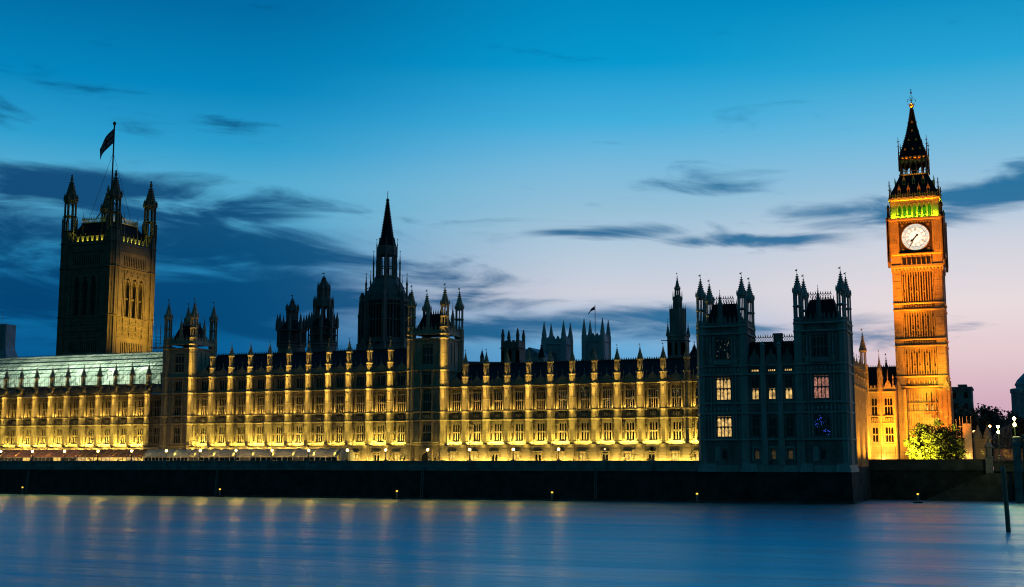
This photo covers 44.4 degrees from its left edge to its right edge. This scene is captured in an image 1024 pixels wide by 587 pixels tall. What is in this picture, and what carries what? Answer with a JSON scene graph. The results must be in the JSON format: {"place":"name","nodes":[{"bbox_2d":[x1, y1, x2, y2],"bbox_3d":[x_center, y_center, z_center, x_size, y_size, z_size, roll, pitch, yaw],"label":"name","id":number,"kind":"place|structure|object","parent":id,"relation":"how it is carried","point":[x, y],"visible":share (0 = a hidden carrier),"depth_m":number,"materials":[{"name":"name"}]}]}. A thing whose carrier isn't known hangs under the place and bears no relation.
{"place":"outdoors","nodes":[
{"label":"outdoors","id":0,"kind":"place"},
{"bbox_2d":[1,449,85,460],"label":"marquee","id":1,"kind":"object","parent":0,"point":[38,455],"visible":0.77,"depth_m":331.59,"materials":[{"name":"pink fabric"}]},
{"bbox_2d":[77,449,149,460],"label":"marquee","id":2,"kind":"object","parent":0,"point":[107,455],"visible":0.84,"depth_m":322.91,"materials":[{"name":"brown fabric"}]},
{"bbox_2d":[144,449,192,460],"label":"marquee","id":3,"kind":"object","parent":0,"point":[171,452],"visible":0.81,"depth_m":315.77,"materials":[{"name":"grey fabric"}]},
{"bbox_2d":[188,448,354,460],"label":"marquee","id":4,"kind":"object","parent":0,"point":[298,454],"visible":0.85,"depth_m":304.53,"materials":[{"name":"fabric"}]},
{"bbox_2d":[0,494,1023,586],"bbox_3d":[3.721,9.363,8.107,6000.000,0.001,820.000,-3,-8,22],"label":"river","id":5,"kind":"structure","parent":0,"point":[47,540],"depth_m":127.40,"materials":[{"name":"liquid"}]},
{"bbox_2d":[0,460,699,501],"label":"river wall","id":6,"kind":"structure","parent":5,"relation":"in","point":[648,481],"depth_m":287.69,"materials":[{"name":"stone"}]},
{"bbox_2d":[868,459,1023,500],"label":"embankment wall","id":7,"kind":"structure","parent":5,"relation":"in","point":[940,479],"depth_m":272.92,"materials":[{"name":"stone"}]},
{"bbox_2d":[984,438,993,473],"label":"stone pedestal","id":8,"kind":"object","parent":7,"relation":"on","point":[988,446],"visible":0.99,"depth_m":269.09,"materials":[{"name":"stone"}]},
{"bbox_2d":[1001,466,1010,531],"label":"mooring pile","id":9,"kind":"object","parent":5,"relation":"in","point":[1005,498],"visible":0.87,"depth_m":148.72,"materials":[{"name":"black wood"}]},
{"bbox_2d":[1011,434,1023,502],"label":"bridge","id":10,"kind":"structure","parent":5,"relation":"in","point":[1017,443],"depth_m":253.91,"materials":[{"name":"stone"}]},
{"bbox_2d":[0,0,1023,469],"label":"sky","id":11,"kind":"structure","parent":0,"point":[549,162],"materials":[{"name":"blue"}]},
{"bbox_2d":[525,347,556,361],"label":"church nave","id":12,"kind":"structure","parent":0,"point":[534,353],"depth_m":579.94,"materials":[{"name":"stone"}]},
{"label":"ground","id":13,"kind":"structure","parent":0,"visible":0},
{"bbox_2d":[0,314,17,391],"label":"wrapped building","id":14,"kind":"structure","parent":13,"relation":"on","point":[7,338],"depth_m":491.88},
{"bbox_2d":[0,361,161,456],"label":"palace wing","id":15,"kind":"structure","parent":13,"relation":"on","point":[115,420],"depth_m":335.09,"materials":[{"name":"beige stone"}]},
{"bbox_2d":[41,399,47,417],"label":"window","id":16,"kind":"structure","parent":15,"relation":"in","point":[44,401],"depth_m":341.04,"materials":[{"name":"glass"}]},
{"bbox_2d":[57,398,63,417],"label":"window","id":17,"kind":"structure","parent":15,"relation":"in","point":[60,400],"depth_m":339.04,"materials":[{"name":"glass"}]},
{"bbox_2d":[73,398,78,416],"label":"window","id":18,"kind":"structure","parent":15,"relation":"in","point":[76,400],"depth_m":337.15,"materials":[{"name":"glass"}]},
{"bbox_2d":[0,351,162,395],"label":"scaffold roof","id":19,"kind":"structure","parent":15,"relation":"on","point":[108,361],"depth_m":341.96,"materials":[{"name":"white metal"}]},
{"bbox_2d":[89,398,94,416],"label":"window","id":20,"kind":"structure","parent":15,"relation":"in","point":[91,400],"depth_m":335.18,"materials":[{"name":"glass"}]},
{"bbox_2d":[105,397,111,416],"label":"window","id":21,"kind":"structure","parent":15,"relation":"in","point":[107,399],"depth_m":333.22,"materials":[{"name":"glass"}]},
{"bbox_2d":[121,397,127,416],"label":"window","id":22,"kind":"structure","parent":15,"relation":"in","point":[124,403],"depth_m":331.23,"materials":[{"name":"glass"}]},
{"bbox_2d":[137,396,144,415],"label":"window","id":23,"kind":"structure","parent":15,"relation":"in","point":[140,412],"depth_m":329.26,"materials":[{"name":"glass"}]},
{"bbox_2d":[154,396,160,415],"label":"window","id":24,"kind":"structure","parent":15,"relation":"in","point":[157,399],"depth_m":327.33,"materials":[{"name":"glass"}]},
{"bbox_2d":[56,121,157,395],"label":"great tower","id":25,"kind":"structure","parent":13,"relation":"on","point":[106,285],"depth_m":421.94,"materials":[{"name":"stone"}]},
{"bbox_2d":[100,129,113,158],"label":"flag","id":26,"kind":"object","parent":25,"relation":"attached to","point":[107,142],"visible":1,"depth_m":438.11,"materials":[{"name":"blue fabric"}]},
{"bbox_2d":[159,298,217,456],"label":"palace tower","id":27,"kind":"structure","parent":13,"relation":"on","point":[181,367],"depth_m":324.02,"materials":[{"name":"stone"}]},
{"bbox_2d":[173,426,179,442],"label":"window","id":28,"kind":"structure","parent":27,"relation":"in","point":[176,432],"depth_m":322.49,"materials":[{"name":"glass"}]},
{"bbox_2d":[174,395,180,414],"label":"window","id":29,"kind":"structure","parent":27,"relation":"in","point":[177,404],"depth_m":323.52,"materials":[{"name":"glass"}]},
{"bbox_2d":[175,354,183,371],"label":"window","id":30,"kind":"structure","parent":27,"relation":"in","point":[179,358],"depth_m":325.02,"materials":[{"name":"glass"}]},
{"bbox_2d":[275,295,307,352],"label":"ventilation tower","id":31,"kind":"structure","parent":13,"relation":"on","point":[292,329],"depth_m":387.95,"materials":[{"name":"stone"}]},
{"bbox_2d":[189,336,406,460],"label":"palace wing","id":32,"kind":"structure","parent":13,"relation":"on","point":[354,400],"depth_m":310.82,"materials":[{"name":"beige stone"}]},
{"bbox_2d":[200,395,207,414],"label":"window","id":33,"kind":"structure","parent":32,"relation":"in","point":[204,398],"depth_m":321.94,"materials":[{"name":"glass"}]},
{"bbox_2d":[218,425,224,442],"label":"window","id":34,"kind":"structure","parent":32,"relation":"in","point":[221,427],"depth_m":318.89,"materials":[{"name":"glass"}]},
{"bbox_2d":[218,394,225,414],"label":"window","id":35,"kind":"structure","parent":32,"relation":"in","point":[222,398],"depth_m":319.98,"materials":[{"name":"glass"}]},
{"bbox_2d":[237,425,243,442],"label":"window","id":36,"kind":"structure","parent":32,"relation":"in","point":[240,428],"depth_m":316.80,"materials":[{"name":"glass"}]},
{"bbox_2d":[237,394,244,414],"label":"window","id":37,"kind":"structure","parent":32,"relation":"in","point":[241,397],"depth_m":317.80,"materials":[{"name":"glass"}]},
{"bbox_2d":[256,425,262,442],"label":"window","id":38,"kind":"structure","parent":32,"relation":"in","point":[259,434],"depth_m":314.72,"materials":[{"name":"glass"}]},
{"bbox_2d":[256,393,263,413],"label":"window","id":39,"kind":"structure","parent":32,"relation":"in","point":[260,397],"depth_m":315.79,"materials":[{"name":"glass"}]},
{"bbox_2d":[276,425,281,442],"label":"window","id":40,"kind":"structure","parent":32,"relation":"in","point":[278,427],"depth_m":312.65,"materials":[{"name":"glass"}]},
{"bbox_2d":[276,393,283,413],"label":"window","id":41,"kind":"structure","parent":32,"relation":"in","point":[279,396],"depth_m":313.64,"materials":[{"name":"glass"}]},
{"bbox_2d":[295,424,301,441],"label":"window","id":42,"kind":"structure","parent":32,"relation":"in","point":[298,438],"depth_m":310.52,"materials":[{"name":"glass"}]},
{"bbox_2d":[296,392,302,413],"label":"window","id":43,"kind":"structure","parent":32,"relation":"in","point":[299,396],"depth_m":311.58,"materials":[{"name":"glass"}]},
{"bbox_2d":[315,424,321,441],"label":"window","id":44,"kind":"structure","parent":32,"relation":"in","point":[318,437],"depth_m":308.48,"materials":[{"name":"glass"}]},
{"bbox_2d":[315,392,322,412],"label":"window","id":45,"kind":"structure","parent":32,"relation":"in","point":[319,395],"depth_m":309.53,"materials":[{"name":"glass"}]},
{"bbox_2d":[336,424,342,441],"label":"window","id":46,"kind":"structure","parent":32,"relation":"in","point":[339,427],"depth_m":306.38,"materials":[{"name":"glass"}]},
{"bbox_2d":[336,391,343,412],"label":"window","id":47,"kind":"structure","parent":32,"relation":"in","point":[339,395],"depth_m":307.35,"materials":[{"name":"glass"}]},
{"bbox_2d":[356,424,362,441],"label":"window","id":48,"kind":"structure","parent":32,"relation":"in","point":[359,427],"depth_m":304.29,"materials":[{"name":"glass"}]},
{"bbox_2d":[356,391,363,412],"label":"window","id":49,"kind":"structure","parent":32,"relation":"in","point":[359,394],"depth_m":305.26,"materials":[{"name":"glass"}]},
{"bbox_2d":[377,423,383,441],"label":"window","id":50,"kind":"structure","parent":32,"relation":"in","point":[380,426],"depth_m":302.14,"materials":[{"name":"glass"}]},
{"bbox_2d":[377,391,384,411],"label":"window","id":51,"kind":"structure","parent":32,"relation":"in","point":[380,394],"depth_m":303.10,"materials":[{"name":"glass"}]},
{"bbox_2d":[397,423,404,441],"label":"window","id":52,"kind":"structure","parent":32,"relation":"in","point":[400,427],"depth_m":300.16,"materials":[{"name":"glass"}]},
{"bbox_2d":[397,390,404,411],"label":"window","id":53,"kind":"structure","parent":32,"relation":"in","point":[400,393],"depth_m":301.18,"materials":[{"name":"glass"}]},
{"bbox_2d":[307,273,338,351],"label":"ventilation tower","id":54,"kind":"structure","parent":13,"relation":"on","point":[322,327],"depth_m":374.12,"materials":[{"name":"stone"}]},
{"bbox_2d":[356,191,412,349],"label":"spire tower","id":55,"kind":"structure","parent":13,"relation":"on","point":[382,311],"depth_m":412.10,"materials":[{"name":"stone"}]},
{"bbox_2d":[369,301,407,336],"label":"window","id":56,"kind":"structure","parent":55,"relation":"in","point":[370,326],"depth_m":410.77,"materials":[{"name":"black glass"}]},
{"bbox_2d":[405,283,463,460],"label":"palace tower","id":57,"kind":"structure","parent":13,"relation":"on","point":[434,365],"depth_m":297.69,"materials":[{"name":"stone"}]},
{"bbox_2d":[417,447,432,460],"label":"doorway","id":58,"kind":"structure","parent":57,"relation":"in","point":[421,454],"depth_m":294.78,"materials":[{"name":"stone"}]},
{"bbox_2d":[422,422,430,440],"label":"window","id":59,"kind":"structure","parent":57,"relation":"in","point":[426,426],"depth_m":296.37,"materials":[{"name":"glass"}]},
{"bbox_2d":[423,389,430,410],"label":"window","id":60,"kind":"structure","parent":57,"relation":"in","point":[426,392],"depth_m":297.31,"materials":[{"name":"glass"}]},
{"bbox_2d":[423,372,431,384],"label":"window","id":61,"kind":"structure","parent":57,"relation":"in","point":[426,375],"depth_m":298.04,"materials":[{"name":"glass"}]},
{"bbox_2d":[422,344,432,364],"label":"window","id":62,"kind":"structure","parent":57,"relation":"in","point":[427,349],"depth_m":298.77,"materials":[{"name":"glass"}]},
{"bbox_2d":[500,328,525,362],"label":"church tower","id":63,"kind":"structure","parent":13,"relation":"on","point":[516,350],"depth_m":519.50,"materials":[{"name":"stone"}]},
{"bbox_2d":[541,321,572,361],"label":"church tower","id":64,"kind":"structure","parent":13,"relation":"on","point":[561,348],"depth_m":597.73,"materials":[{"name":"stone"}]},
{"bbox_2d":[442,342,698,460],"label":"palace wing","id":65,"kind":"structure","parent":13,"relation":"on","point":[631,409],"depth_m":284.27,"materials":[{"name":"beige stone"}]},
{"bbox_2d":[452,422,459,440],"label":"window","id":66,"kind":"structure","parent":65,"relation":"in","point":[455,425],"depth_m":294.78,"materials":[{"name":"glass"}]},
{"bbox_2d":[452,389,459,410],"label":"window","id":67,"kind":"structure","parent":65,"relation":"in","point":[455,392],"depth_m":295.79,"materials":[{"name":"glass"}]},
{"bbox_2d":[473,422,480,440],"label":"window","id":68,"kind":"structure","parent":65,"relation":"in","point":[476,425],"depth_m":292.85,"materials":[{"name":"glass"}]},
{"bbox_2d":[473,388,480,410],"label":"window","id":69,"kind":"structure","parent":65,"relation":"in","point":[476,392],"depth_m":293.85,"materials":[{"name":"glass"}]},
{"bbox_2d":[493,388,501,409],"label":"window","id":70,"kind":"structure","parent":65,"relation":"in","point":[497,392],"depth_m":291.92,"materials":[{"name":"glass"}]},
{"bbox_2d":[494,422,501,440],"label":"window","id":71,"kind":"structure","parent":65,"relation":"in","point":[497,425],"depth_m":290.85,"materials":[{"name":"glass"}]},
{"bbox_2d":[515,421,522,440],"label":"window","id":72,"kind":"structure","parent":65,"relation":"in","point":[518,425],"depth_m":288.94,"materials":[{"name":"glass"}]},
{"bbox_2d":[515,387,523,409],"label":"window","id":73,"kind":"structure","parent":65,"relation":"in","point":[519,392],"depth_m":289.86,"materials":[{"name":"glass"}]},
{"bbox_2d":[536,387,544,409],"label":"window","id":74,"kind":"structure","parent":65,"relation":"in","point":[540,391],"depth_m":288.02,"materials":[{"name":"glass"}]},
{"bbox_2d":[537,421,544,440],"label":"window","id":75,"kind":"structure","parent":65,"relation":"in","point":[540,424],"depth_m":286.90,"materials":[{"name":"glass"}]},
{"bbox_2d":[558,386,566,408],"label":"window","id":76,"kind":"structure","parent":65,"relation":"in","point":[562,391],"depth_m":286.06,"materials":[{"name":"glass"}]},
{"bbox_2d":[559,421,566,440],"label":"window","id":77,"kind":"structure","parent":65,"relation":"in","point":[562,424],"depth_m":284.95,"materials":[{"name":"glass"}]},
{"bbox_2d":[580,385,588,408],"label":"window","id":78,"kind":"structure","parent":65,"relation":"in","point":[584,390],"depth_m":284.11,"materials":[{"name":"glass"}]},
{"bbox_2d":[581,421,588,440],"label":"window","id":79,"kind":"structure","parent":65,"relation":"in","point":[584,424],"depth_m":283.01,"materials":[{"name":"glass"}]},
{"bbox_2d":[602,385,611,408],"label":"window","id":80,"kind":"structure","parent":65,"relation":"in","point":[606,390],"depth_m":282.04,"materials":[{"name":"glass"}]},
{"bbox_2d":[603,420,611,439],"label":"window","id":81,"kind":"structure","parent":65,"relation":"in","point":[607,424],"depth_m":281.08,"materials":[{"name":"glass"}]},
{"bbox_2d":[625,384,634,407],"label":"window","id":82,"kind":"structure","parent":65,"relation":"in","point":[629,389],"depth_m":280.12,"materials":[{"name":"glass"}]},
{"bbox_2d":[626,420,634,439],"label":"window","id":83,"kind":"structure","parent":65,"relation":"in","point":[630,432],"depth_m":279.09,"materials":[{"name":"glass"}]},
{"bbox_2d":[648,384,657,407],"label":"window","id":84,"kind":"structure","parent":65,"relation":"in","point":[653,388],"depth_m":278.14,"materials":[{"name":"glass"}]},
{"bbox_2d":[649,420,657,439],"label":"window","id":85,"kind":"structure","parent":65,"relation":"in","point":[653,424],"depth_m":277.13,"materials":[{"name":"glass"}]},
{"bbox_2d":[672,419,680,439],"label":"window","id":86,"kind":"structure","parent":65,"relation":"in","point":[676,424],"depth_m":275.17,"materials":[{"name":"glass"}]},
{"bbox_2d":[671,383,681,406],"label":"window","id":87,"kind":"structure","parent":65,"relation":"in","point":[675,388],"depth_m":276.25,"materials":[{"name":"glass"}]},
{"bbox_2d":[581,318,610,360],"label":"church tower","id":88,"kind":"structure","parent":13,"relation":"on","point":[601,342],"depth_m":590.66,"materials":[{"name":"stone"}]},
{"bbox_2d":[661,273,690,357],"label":"palace tower","id":89,"kind":"structure","parent":13,"relation":"on","point":[678,335],"depth_m":340.11,"materials":[{"name":"stone"}]},
{"bbox_2d":[695,267,871,503],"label":"palace pavilion","id":90,"kind":"structure","parent":13,"relation":"on","point":[777,419],"depth_m":256.13,"materials":[{"name":"stone"}]},
{"bbox_2d":[715,338,729,359],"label":"window","id":91,"kind":"structure","parent":90,"relation":"in","point":[722,345],"depth_m":261.51,"materials":[{"name":"glass"}]},
{"bbox_2d":[716,377,730,399],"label":"window","id":92,"kind":"structure","parent":90,"relation":"in","point":[723,385],"depth_m":260.40,"materials":[{"name":"glass"}]},
{"bbox_2d":[717,416,731,436],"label":"window","id":93,"kind":"structure","parent":90,"relation":"in","point":[724,423],"depth_m":259.32,"materials":[{"name":"glass"}]},
{"bbox_2d":[752,416,759,436],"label":"window","id":94,"kind":"structure","parent":90,"relation":"in","point":[755,419],"depth_m":257.43,"materials":[{"name":"glass"}]},
{"bbox_2d":[769,416,776,436],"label":"window","id":95,"kind":"structure","parent":90,"relation":"in","point":[772,419],"depth_m":256.17,"materials":[{"name":"glass"}]},
{"bbox_2d":[786,415,793,436],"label":"window","id":96,"kind":"structure","parent":90,"relation":"in","point":[789,418],"depth_m":254.93,"materials":[{"name":"glass"}]},
{"bbox_2d":[812,334,827,356],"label":"window","id":97,"kind":"structure","parent":90,"relation":"in","point":[819,342],"depth_m":254.18,"materials":[{"name":"glass"}]},
{"bbox_2d":[813,375,829,397],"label":"window","id":98,"kind":"structure","parent":90,"relation":"in","point":[820,382],"depth_m":253.07,"materials":[{"name":"glass"}]},
{"bbox_2d":[814,415,830,435],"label":"window","id":99,"kind":"structure","parent":90,"relation":"in","point":[822,423],"depth_m":252.02,"materials":[{"name":"glass"}]},
{"bbox_2d":[853,329,898,465],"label":"palace wing","id":100,"kind":"structure","parent":13,"relation":"on","point":[877,436],"depth_m":318.90,"materials":[{"name":"beige stone"}]},
{"bbox_2d":[871,396,877,414],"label":"window","id":101,"kind":"structure","parent":100,"relation":"in","point":[874,406],"depth_m":321.00,"materials":[{"name":"glass"}]},
{"bbox_2d":[872,426,878,441],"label":"window","id":102,"kind":"structure","parent":100,"relation":"in","point":[875,432],"depth_m":320.06,"materials":[{"name":"glass"}]},
{"bbox_2d":[884,396,892,414],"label":"window","id":103,"kind":"structure","parent":100,"relation":"in","point":[888,400],"depth_m":319.75,"materials":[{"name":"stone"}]},
{"bbox_2d":[885,425,893,441],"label":"window","id":104,"kind":"structure","parent":100,"relation":"in","point":[889,430],"depth_m":318.74,"materials":[{"name":"glass"}]},
{"bbox_2d":[885,89,954,458],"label":"clock tower","id":105,"kind":"structure","parent":13,"relation":"on","point":[917,245],"depth_m":322.16,"materials":[{"name":"stone"}]},
{"bbox_2d":[903,419,966,458],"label":"tree","id":106,"kind":"object","parent":13,"relation":"on","point":[935,445],"visible":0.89,"depth_m":289.82,"materials":[{"name":"green plant"}]},
{"bbox_2d":[952,384,973,434],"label":"building","id":107,"kind":"structure","parent":13,"relation":"on","point":[962,394],"depth_m":432.49,"materials":[{"name":"stone"}]},
{"bbox_2d":[956,416,972,458],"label":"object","id":108,"kind":"object","parent":13,"relation":"on","point":[967,433],"visible":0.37,"depth_m":314.19,"materials":[{"name":"stone"}]},
{"bbox_2d":[953,403,992,447],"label":"tree","id":109,"kind":"object","parent":13,"relation":"on","point":[974,418],"visible":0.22,"depth_m":372.94,"materials":[{"name":"green plant"}]},
{"bbox_2d":[973,425,991,458],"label":"gate pier","id":110,"kind":"structure","parent":13,"relation":"on","point":[979,448],"depth_m":316.70,"materials":[{"name":"stone"}]},
{"bbox_2d":[959,403,1008,458],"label":"tree","id":111,"kind":"object","parent":13,"relation":"on","point":[984,410],"visible":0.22,"depth_m":389.51,"materials":[{"name":"green plant"}]},
{"bbox_2d":[972,438,1022,459],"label":"boundary wall","id":112,"kind":"structure","parent":13,"relation":"on","point":[1006,453],"depth_m":316.14,"materials":[{"name":"brown stone"}]},
{"bbox_2d":[993,423,1012,459],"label":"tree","id":113,"kind":"object","parent":13,"relation":"on","point":[1007,432],"visible":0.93,"depth_m":277.69,"materials":[{"name":"green plant"}]},
{"bbox_2d":[995,411,1023,448],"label":"tree","id":114,"kind":"object","parent":13,"relation":"on","point":[1019,427],"visible":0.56,"depth_m":368.79,"materials":[{"name":"green plant"}]},
{"bbox_2d":[1010,373,1023,417],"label":"building","id":115,"kind":"structure","parent":13,"relation":"on","point":[1017,397],"depth_m":434.70,"materials":[{"name":"stone"}]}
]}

